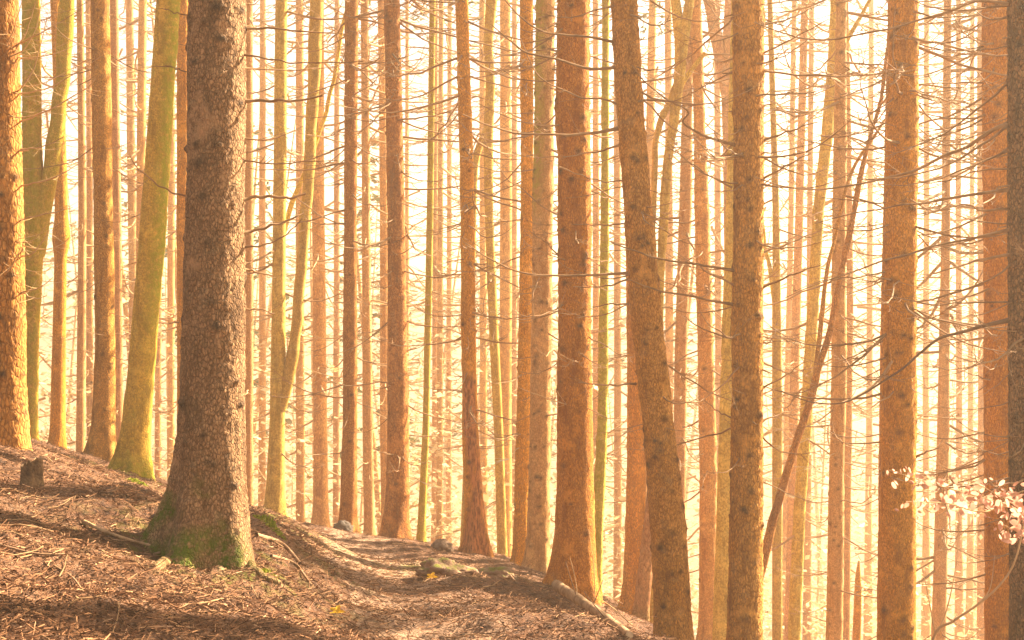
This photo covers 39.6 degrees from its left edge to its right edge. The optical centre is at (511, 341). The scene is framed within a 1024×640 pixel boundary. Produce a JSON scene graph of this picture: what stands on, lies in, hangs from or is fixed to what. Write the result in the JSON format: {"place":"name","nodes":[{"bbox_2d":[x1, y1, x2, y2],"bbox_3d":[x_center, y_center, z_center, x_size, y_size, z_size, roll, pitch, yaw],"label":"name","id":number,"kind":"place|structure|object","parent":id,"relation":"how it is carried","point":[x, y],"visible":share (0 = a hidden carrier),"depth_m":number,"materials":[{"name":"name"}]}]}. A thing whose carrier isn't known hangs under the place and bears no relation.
{"place":"outdoors","nodes":[
{"label":"outdoors","id":0,"kind":"place"},
{"bbox_2d":[320,527,511,639],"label":"path","id":1,"kind":"structure","parent":0,"point":[442,629],"depth_m":10.78,"materials":[{"name":"brown soil"}]},
{"bbox_2d":[427,572,436,577],"bbox_3d":[-0.699,2.051,12.450,0.114,0.051,0.066,0,0,0],"label":"fallen leaf","id":2,"kind":"object","parent":1,"relation":"on","point":[431,575],"visible":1,"depth_m":12.46,"materials":[{"name":"plant"}]},
{"bbox_2d":[0,352,977,639],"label":"ground","id":3,"kind":"structure","parent":0,"point":[102,512],"depth_m":12.42,"materials":[{"name":"brown soil"}]},
{"bbox_2d":[19,456,43,488],"bbox_3d":[-3.332,0.968,9.905,0.268,0.341,0.263,0,0,28],"label":"tree stump","id":4,"kind":"object","parent":3,"relation":"on","point":[31,473],"visible":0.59,"depth_m":9.85,"materials":[{"name":"brown wood"}]},
{"bbox_2d":[0,543,66,554],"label":"fallen stick","id":5,"kind":"object","parent":3,"relation":"on","point":[22,550],"visible":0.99,"depth_m":7.92,"materials":[{"name":"brown wood"}]},
{"bbox_2d":[21,0,73,440],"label":"beech tree","id":6,"kind":"object","parent":3,"relation":"on","point":[38,198],"visible":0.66,"depth_m":21.89,"materials":[{"name":"yellow plant"}]},
{"bbox_2d":[19,0,76,436],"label":"spruce tree","id":7,"kind":"object","parent":3,"relation":"on","point":[54,204],"visible":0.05,"depth_m":47.07,"materials":[{"name":"brown plant"}]},
{"bbox_2d":[0,0,111,450],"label":"spruce tree","id":8,"kind":"object","parent":3,"relation":"on","point":[14,424],"visible":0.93,"depth_m":12.86,"materials":[{"name":"brown plant"}]},
{"bbox_2d":[53,565,83,592],"bbox_3d":[-2.298,1.264,7.497,0.095,0.073,0.854,0,0,-28],"label":"fallen stick","id":9,"kind":"object","parent":3,"relation":"on","point":[73,578],"visible":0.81,"depth_m":7.82,"materials":[{"name":"brown wood"}]},
{"bbox_2d":[20,0,134,452],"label":"spruce tree","id":10,"kind":"object","parent":3,"relation":"on","point":[80,398],"visible":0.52,"depth_m":32.94,"materials":[{"name":"brown plant"}]},
{"bbox_2d":[21,0,135,437],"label":"spruce tree","id":11,"kind":"object","parent":3,"relation":"on","point":[89,272],"visible":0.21,"depth_m":46.91,"materials":[{"name":"brown plant"}]},
{"bbox_2d":[40,0,125,448],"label":"spruce tree","id":12,"kind":"object","parent":3,"relation":"on","point":[57,428],"visible":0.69,"depth_m":26.89,"materials":[{"name":"orange plant"}]},
{"bbox_2d":[20,0,177,461],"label":"spruce tree","id":13,"kind":"object","parent":3,"relation":"on","point":[101,442],"visible":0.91,"depth_m":20.90,"materials":[{"name":"brown plant"}]},
{"bbox_2d":[41,0,176,468],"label":"spruce tree","id":14,"kind":"object","parent":3,"relation":"on","point":[141,93],"visible":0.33,"depth_m":39.90,"materials":[{"name":"brown plant"}]},
{"bbox_2d":[82,519,150,545],"bbox_3d":[-2.567,1.262,9.325,0.484,0.194,0.210,0,0,-9],"label":"fallen stick","id":15,"kind":"object","parent":3,"relation":"on","point":[88,523],"visible":0.99,"depth_m":9.27,"materials":[{"name":"wood"}]},
{"bbox_2d":[72,0,163,441],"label":"spruce tree","id":16,"kind":"object","parent":3,"relation":"on","point":[115,98],"visible":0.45,"depth_m":33.91,"materials":[{"name":"brown plant"}]},
{"bbox_2d":[67,0,176,409],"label":"spruce tree","id":17,"kind":"object","parent":3,"relation":"on","point":[129,7],"visible":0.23,"depth_m":47.89,"materials":[{"name":"brown plant"}]},
{"bbox_2d":[126,477,148,486],"bbox_3d":[-3.642,1.371,13.800,0.239,0.101,0.180,0,0,-20],"label":"moss clump","id":18,"kind":"object","parent":3,"relation":"on","point":[133,479],"visible":0.52,"depth_m":13.78,"materials":[{"name":"green plant"}]},
{"bbox_2d":[100,0,184,479],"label":"beech tree","id":19,"kind":"object","parent":3,"relation":"on","point":[132,452],"visible":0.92,"depth_m":16.35,"materials":[{"name":"yellow plant"}]},
{"bbox_2d":[119,23,176,480],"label":"spruce tree","id":20,"kind":"object","parent":3,"relation":"on","point":[170,300],"visible":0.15,"depth_m":49.89,"materials":[{"name":"brown plant"}]},
{"bbox_2d":[119,0,176,477],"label":"spruce tree","id":21,"kind":"object","parent":3,"relation":"on","point":[158,400],"visible":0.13,"depth_m":55.88,"materials":[{"name":"brown plant"}]},
{"bbox_2d":[158,0,187,413],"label":"spruce tree","id":22,"kind":"object","parent":3,"relation":"on","point":[181,116],"visible":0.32,"depth_m":24.90,"materials":[{"name":"orange plant"}]},
{"bbox_2d":[135,5,273,400],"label":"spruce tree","id":23,"kind":"object","parent":3,"relation":"on","point":[175,172],"visible":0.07,"depth_m":48.57,"materials":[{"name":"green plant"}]},
{"bbox_2d":[117,0,367,600],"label":"spruce tree","id":24,"kind":"object","parent":3,"relation":"on","point":[201,519],"visible":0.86,"depth_m":9.31,"materials":[{"name":"brown plant"}]},
{"bbox_2d":[252,514,285,539],"bbox_3d":[-1.848,1.420,10.851,0.265,0.210,0.191,0,0,0],"label":"moss clump","id":25,"kind":"object","parent":3,"relation":"on","point":[272,524],"visible":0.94,"depth_m":10.82,"materials":[{"name":"green plant"}]},
{"bbox_2d":[262,568,277,577],"bbox_3d":[-1.584,1.500,9.199,0.143,0.070,0.103,0,0,0],"label":"moss clump","id":26,"kind":"object","parent":3,"relation":"on","point":[266,570],"visible":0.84,"depth_m":9.19,"materials":[{"name":"green plant"}]},
{"bbox_2d":[244,0,303,505],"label":"spruce tree","id":27,"kind":"object","parent":3,"relation":"on","point":[248,205],"visible":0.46,"depth_m":29.93,"materials":[{"name":"brown plant"}]},
{"bbox_2d":[254,532,301,564],"bbox_3d":[-1.664,1.491,10.342,0.262,0.269,0.536,0,0,9],"label":"surface root","id":28,"kind":"object","parent":3,"relation":"on","point":[288,549],"visible":0.85,"depth_m":10.44,"materials":[{"name":"brown wood"}]},
{"bbox_2d":[253,0,305,505],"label":"spruce tree","id":29,"kind":"object","parent":3,"relation":"on","point":[263,189],"visible":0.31,"depth_m":49.91,"materials":[{"name":"brown plant"}]},
{"bbox_2d":[270,554,311,585],"bbox_3d":[-1.530,1.584,9.976,0.295,0.220,0.265,0,0,0],"label":"surface root","id":30,"kind":"object","parent":3,"relation":"on","point":[293,563],"visible":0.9,"depth_m":9.97,"materials":[{"name":"brown wood"}]},
{"bbox_2d":[253,0,359,522],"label":"spruce tree","id":31,"kind":"object","parent":3,"relation":"on","point":[300,498],"visible":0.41,"depth_m":45.91,"materials":[{"name":"brown plant"}]},
{"bbox_2d":[0,448,624,639],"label":"twig litter","id":32,"kind":"object","parent":3,"relation":"on","point":[211,612],"visible":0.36,"depth_m":8.80,"materials":[{"name":"brown wood"}]},
{"bbox_2d":[245,0,382,516],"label":"beech tree","id":33,"kind":"object","parent":3,"relation":"on","point":[283,364],"visible":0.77,"depth_m":26.90,"materials":[{"name":"yellow plant"}]},
{"bbox_2d":[253,0,407,527],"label":"spruce tree","id":34,"kind":"object","parent":3,"relation":"on","point":[320,510],"visible":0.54,"depth_m":33.88,"materials":[{"name":"brown plant"}]},
{"bbox_2d":[329,605,344,612],"bbox_3d":[-1.122,1.719,9.100,0.114,0.051,0.066,0,0,0],"label":"fallen leaf","id":35,"kind":"object","parent":3,"relation":"on","point":[336,609],"visible":1,"depth_m":9.11,"materials":[{"name":"yellow plant"}]},
{"bbox_2d":[269,0,406,525],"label":"spruce tree","id":36,"kind":"object","parent":3,"relation":"on","point":[336,401],"visible":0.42,"depth_m":51.91,"materials":[{"name":"brown plant"}]},
{"bbox_2d":[333,520,353,531],"bbox_3d":[-2.913,3.231,24.403,0.387,0.341,0.342,0,0,0],"label":"stone","id":37,"kind":"object","parent":3,"relation":"on","point":[344,525],"visible":0.55,"depth_m":24.30,"materials":[{"name":"grey stone"}]},
{"bbox_2d":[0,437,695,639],"bbox_3d":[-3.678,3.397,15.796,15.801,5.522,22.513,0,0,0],"label":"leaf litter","id":38,"kind":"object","parent":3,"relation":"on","point":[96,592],"visible":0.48,"depth_m":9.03,"materials":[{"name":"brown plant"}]},
{"bbox_2d":[604,601,656,625],"bbox_3d":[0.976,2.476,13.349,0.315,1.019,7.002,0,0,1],"label":"fallen twig","id":39,"kind":"object","parent":38,"relation":"on","point":[623,616],"visible":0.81,"depth_m":11.61,"materials":[{"name":"brown wood"}]},
{"bbox_2d":[245,0,472,533],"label":"spruce tree","id":40,"kind":"object","parent":3,"relation":"on","point":[348,511],"visible":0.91,"depth_m":24.89,"materials":[{"name":"brown plant"}]},
{"bbox_2d":[266,0,458,535],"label":"spruce tree","id":41,"kind":"object","parent":3,"relation":"on","point":[368,471],"visible":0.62,"depth_m":31.92,"materials":[{"name":"brown plant"}]},
{"bbox_2d":[306,0,459,522],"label":"spruce tree","id":42,"kind":"object","parent":3,"relation":"on","point":[383,308],"visible":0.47,"depth_m":35.92,"materials":[{"name":"brown plant"}]},
{"bbox_2d":[280,0,534,540],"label":"spruce tree","id":43,"kind":"object","parent":3,"relation":"on","point":[395,523],"visible":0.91,"depth_m":23.89,"materials":[{"name":"brown plant"}]},
{"bbox_2d":[358,0,456,538],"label":"spruce tree","id":44,"kind":"object","parent":3,"relation":"on","point":[406,178],"visible":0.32,"depth_m":57.94,"materials":[{"name":"brown plant"}]},
{"bbox_2d":[374,0,493,541],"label":"beech tree","id":45,"kind":"object","parent":3,"relation":"on","point":[421,530],"visible":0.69,"depth_m":25.96,"materials":[{"name":"brown plant"}]},
{"bbox_2d":[358,0,518,538],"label":"spruce tree","id":46,"kind":"object","parent":3,"relation":"on","point":[440,348],"visible":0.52,"depth_m":45.93,"materials":[{"name":"brown plant"}]},
{"bbox_2d":[430,538,453,552],"bbox_3d":[-1.018,2.987,20.492,0.365,0.282,0.300,0,0,0],"label":"stone","id":47,"kind":"object","parent":3,"relation":"on","point":[441,544],"visible":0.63,"depth_m":20.40,"materials":[{"name":"grey stone"}]},
{"bbox_2d":[406,0,479,542],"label":"spruce tree","id":48,"kind":"object","parent":3,"relation":"on","point":[434,412],"visible":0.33,"depth_m":53.92,"materials":[{"name":"brown plant"}]},
{"bbox_2d":[415,557,478,579],"bbox_3d":[-0.610,2.079,12.862,0.553,0.270,0.544,0,0,34],"label":"mossy rock","id":49,"kind":"object","parent":3,"relation":"on","point":[442,566],"visible":0.72,"depth_m":12.74,"materials":[{"name":"grey stone"}]},
{"bbox_2d":[308,0,600,556],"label":"spruce tree","id":50,"kind":"object","parent":3,"relation":"on","point":[475,537],"visible":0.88,"depth_m":21.39,"materials":[{"name":"orange plant"}]},
{"bbox_2d":[414,1,511,542],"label":"spruce tree","id":51,"kind":"object","parent":3,"relation":"on","point":[450,87],"visible":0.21,"depth_m":59.91,"materials":[{"name":"brown plant"}]},
{"bbox_2d":[410,0,533,556],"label":"beech tree","id":52,"kind":"object","parent":3,"relation":"on","point":[498,423],"visible":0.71,"depth_m":27.92,"materials":[{"name":"brown plant"}]},
{"bbox_2d":[460,128,483,543],"bbox_3d":[-0.793,0.216,28.532,0.730,8.981,0.404,0,0,0],"label":"beech tree","id":53,"kind":"object","parent":3,"relation":"on","point":[476,159],"visible":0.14,"depth_m":28.43,"materials":[{"name":"brown plant"}]},
{"bbox_2d":[402,0,554,541],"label":"spruce tree","id":54,"kind":"object","parent":3,"relation":"on","point":[483,374],"visible":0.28,"depth_m":45.92,"materials":[{"name":"brown plant"}]},
{"bbox_2d":[434,0,556,556],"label":"spruce tree","id":55,"kind":"object","parent":3,"relation":"on","point":[506,94],"visible":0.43,"depth_m":36.88,"materials":[{"name":"brown plant"}]},
{"bbox_2d":[476,566,514,579],"bbox_3d":[-0.204,2.468,14.901,0.469,0.204,0.423,0,0,0],"label":"mossy rock","id":56,"kind":"object","parent":3,"relation":"on","point":[503,571],"visible":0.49,"depth_m":14.80,"materials":[{"name":"grey stone"}]},
{"bbox_2d":[19,0,983,639],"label":"distant twigs","id":57,"kind":"object","parent":3,"relation":"on","point":[421,308],"depth_m":58.64,"materials":[{"name":"brown wood"}]},
{"bbox_2d":[450,0,556,551],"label":"spruce tree","id":58,"kind":"object","parent":3,"relation":"on","point":[514,273],"visible":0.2,"depth_m":54.90,"materials":[{"name":"brown plant"}]},
{"bbox_2d":[38,253,984,639],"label":"distant undergrowth","id":59,"kind":"object","parent":3,"relation":"on","point":[608,517],"visible":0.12,"depth_m":44.20,"materials":[{"name":"plant"}]},
{"bbox_2d":[441,0,643,565],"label":"spruce tree","id":60,"kind":"object","parent":3,"relation":"on","point":[522,431],"visible":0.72,"depth_m":20.43,"materials":[{"name":"orange plant"}]},
{"bbox_2d":[442,0,668,572],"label":"spruce tree","id":61,"kind":"object","parent":3,"relation":"on","point":[537,554],"visible":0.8,"depth_m":19.39,"materials":[{"name":"brown plant"}]},
{"bbox_2d":[512,0,613,420],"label":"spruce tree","id":62,"kind":"object","parent":3,"relation":"on","point":[553,207],"visible":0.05,"depth_m":51.73,"materials":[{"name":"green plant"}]},
{"bbox_2d":[461,0,679,605],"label":"spruce tree","id":63,"kind":"object","parent":3,"relation":"on","point":[575,514],"visible":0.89,"depth_m":15.34,"materials":[{"name":"orange plant"}]},
{"bbox_2d":[551,563,632,638],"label":"cut log","id":64,"kind":"object","parent":3,"relation":"on","point":[569,593],"visible":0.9,"depth_m":10.69,"materials":[{"name":"beige wood"}]},
{"bbox_2d":[589,533,594,599],"bbox_3d":[0.797,2.348,14.201,0.065,0.949,0.011,0,0,0],"label":"dead shoot","id":65,"kind":"object","parent":3,"relation":"on","point":[593,568],"visible":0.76,"depth_m":14.20,"materials":[{"name":"brown wood"}]},
{"bbox_2d":[534,0,673,542],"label":"spruce tree","id":66,"kind":"object","parent":3,"relation":"on","point":[596,31],"visible":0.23,"depth_m":47.91,"materials":[{"name":"brown plant"}]},
{"bbox_2d":[591,0,627,597],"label":"beech tree","id":67,"kind":"object","parent":3,"relation":"on","point":[600,467],"visible":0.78,"depth_m":18.97,"materials":[{"name":"brown plant"}]},
{"bbox_2d":[454,0,766,639],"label":"spruce tree","id":68,"kind":"object","parent":3,"relation":"on","point":[670,574],"visible":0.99,"depth_m":13.36,"materials":[{"name":"brown plant"}]},
{"bbox_2d":[551,0,673,602],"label":"spruce tree","id":69,"kind":"object","parent":3,"relation":"on","point":[617,392],"visible":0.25,"depth_m":45.91,"materials":[{"name":"brown plant"}]},
{"bbox_2d":[631,490,652,620],"bbox_3d":[1.913,2.778,21.039,0.550,3.792,0.527,0,0,-40],"label":"dead tree","id":70,"kind":"object","parent":3,"relation":"on","point":[641,604],"visible":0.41,"depth_m":20.94,"materials":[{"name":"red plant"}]},
{"bbox_2d":[589,0,710,556],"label":"spruce tree","id":71,"kind":"object","parent":3,"relation":"on","point":[650,115],"visible":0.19,"depth_m":39.92,"materials":[{"name":"brown plant"}]},
{"bbox_2d":[590,11,712,613],"bbox_3d":[1.730,-7.962,21.956,3.784,25.304,3.836,0,0,-20],"label":"spruce tree","id":72,"kind":"object","parent":3,"relation":"on","point":[635,492],"visible":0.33,"depth_m":21.89,"materials":[{"name":"orange plant"}]},
{"bbox_2d":[608,0,706,622],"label":"beech tree","id":73,"kind":"object","parent":3,"relation":"on","point":[684,25],"visible":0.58,"depth_m":21.95,"materials":[{"name":"brown plant"}]},
{"bbox_2d":[609,0,721,588],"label":"spruce tree","id":74,"kind":"object","parent":3,"relation":"on","point":[668,321],"visible":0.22,"depth_m":44.91,"materials":[{"name":"brown plant"}]},
{"bbox_2d":[590,0,788,529],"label":"spruce tree","id":75,"kind":"object","parent":3,"relation":"on","point":[681,339],"visible":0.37,"depth_m":26.88,"materials":[{"name":"brown plant"}]},
{"bbox_2d":[555,0,829,639],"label":"spruce tree","id":76,"kind":"object","parent":3,"relation":"on","point":[707,487],"visible":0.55,"depth_m":23.91,"materials":[{"name":"brown plant"}]},
{"bbox_2d":[712,0,733,639],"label":"beech tree","id":77,"kind":"object","parent":3,"relation":"on","point":[719,631],"visible":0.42,"depth_m":20.93,"materials":[{"name":"brown plant"}]},
{"bbox_2d":[658,0,789,584],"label":"spruce tree","id":78,"kind":"object","parent":3,"relation":"on","point":[717,195],"visible":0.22,"depth_m":51.91,"materials":[{"name":"brown plant"}]},
{"bbox_2d":[692,0,800,471],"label":"spruce tree","id":79,"kind":"object","parent":3,"relation":"on","point":[720,48],"visible":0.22,"depth_m":33.91,"materials":[{"name":"brown plant"}]},
{"bbox_2d":[600,0,918,639],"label":"spruce tree","id":80,"kind":"object","parent":3,"relation":"on","point":[745,578],"visible":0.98,"depth_m":13.39,"materials":[{"name":"brown plant"}]},
{"bbox_2d":[719,1,831,639],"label":"spruce tree","id":81,"kind":"object","parent":3,"relation":"on","point":[790,199],"visible":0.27,"depth_m":49.91,"materials":[{"name":"brown plant"}]},
{"bbox_2d":[710,0,848,639],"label":"beech tree","id":82,"kind":"object","parent":3,"relation":"on","point":[775,288],"visible":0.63,"depth_m":25.94,"materials":[{"name":"brown plant"}]},
{"bbox_2d":[716,0,885,639],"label":"spruce tree","id":83,"kind":"object","parent":3,"relation":"on","point":[795,360],"visible":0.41,"depth_m":35.91,"materials":[{"name":"brown plant"}]},
{"bbox_2d":[763,0,879,639],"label":"spruce tree","id":84,"kind":"object","parent":3,"relation":"on","point":[807,580],"visible":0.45,"depth_m":46.93,"materials":[{"name":"brown plant"}]},
{"bbox_2d":[763,38,887,578],"bbox_3d":[4.008,0.385,19.483,2.400,9.426,0.209,0,0,0],"label":"dead tree","id":85,"kind":"object","parent":3,"relation":"on","point":[778,502],"visible":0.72,"depth_m":19.46,"materials":[{"name":"brown wood"}]},
{"bbox_2d":[714,0,937,639],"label":"beech tree","id":86,"kind":"object","parent":3,"relation":"on","point":[797,537],"visible":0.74,"depth_m":23.92,"materials":[{"name":"brown plant"}]},
{"bbox_2d":[705,0,981,639],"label":"spruce tree","id":87,"kind":"object","parent":3,"relation":"on","point":[835,586],"visible":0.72,"depth_m":21.91,"materials":[{"name":"brown plant"}]},
{"bbox_2d":[764,0,940,639],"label":"spruce tree","id":88,"kind":"object","parent":3,"relation":"on","point":[847,511],"visible":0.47,"depth_m":32.93,"materials":[{"name":"brown plant"}]},
{"bbox_2d":[852,561,861,639],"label":"snag","id":89,"kind":"object","parent":3,"relation":"on","point":[857,615],"visible":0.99,"depth_m":26.91,"materials":[{"name":"orange plant"}]},
{"bbox_2d":[731,0,1007,639],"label":"spruce tree","id":90,"kind":"object","parent":3,"relation":"on","point":[897,577],"visible":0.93,"depth_m":14.86,"materials":[{"name":"orange plant"}]},
{"bbox_2d":[775,0,963,639],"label":"spruce tree","id":91,"kind":"object","parent":3,"relation":"on","point":[880,404],"visible":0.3,"depth_m":19.98,"materials":[{"name":"brown plant"}]},
{"bbox_2d":[819,0,939,639],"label":"spruce tree","id":92,"kind":"object","parent":3,"relation":"on","point":[868,507],"visible":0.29,"depth_m":57.90,"materials":[{"name":"brown plant"}]},
{"bbox_2d":[740,0,1023,639],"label":"spruce tree","id":93,"kind":"object","parent":3,"relation":"on","point":[1013,124],"visible":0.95,"depth_m":10.95,"materials":[{"name":"brown plant"}]},
{"bbox_2d":[844,0,984,639],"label":"spruce tree","id":94,"kind":"object","parent":3,"relation":"on","point":[940,564],"visible":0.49,"depth_m":26.91,"materials":[{"name":"brown plant"}]},
{"bbox_2d":[857,0,977,639],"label":"spruce tree","id":95,"kind":"object","parent":3,"relation":"on","point":[925,631],"visible":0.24,"depth_m":51.91,"materials":[{"name":"brown plant"}]},
{"bbox_2d":[841,0,1009,639],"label":"spruce tree","id":96,"kind":"object","parent":3,"relation":"on","point":[996,602],"visible":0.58,"depth_m":16.37,"materials":[{"name":"orange plant"}]},
{"bbox_2d":[876,0,977,639],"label":"spruce tree","id":97,"kind":"object","parent":3,"relation":"on","point":[959,594],"visible":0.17,"depth_m":49.91,"materials":[{"name":"brown plant"}]},
{"bbox_2d":[917,3,977,638],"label":"spruce tree","id":98,"kind":"object","parent":3,"relation":"on","point":[969,617],"visible":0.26,"depth_m":55.91,"materials":[{"name":"brown plant"}]},
{"bbox_2d":[917,2,984,639],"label":"spruce tree","id":99,"kind":"object","parent":3,"relation":"on","point":[981,593],"visible":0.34,"depth_m":41.92,"materials":[{"name":"brown plant"}]},
{"bbox_2d":[886,462,1023,543],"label":"young beech","id":100,"kind":"object","parent":3,"relation":"on","point":[999,506],"visible":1,"depth_m":7.87,"materials":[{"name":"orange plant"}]},
{"bbox_2d":[921,517,1023,639],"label":"bare sapling","id":101,"kind":"object","parent":3,"relation":"on","point":[983,599],"visible":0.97,"depth_m":9.00,"materials":[{"name":"brown wood"}]},
{"bbox_2d":[19,0,977,399],"label":"sky","id":102,"kind":"structure","parent":0,"point":[419,262],"materials":[{"name":"white"}]}
]}

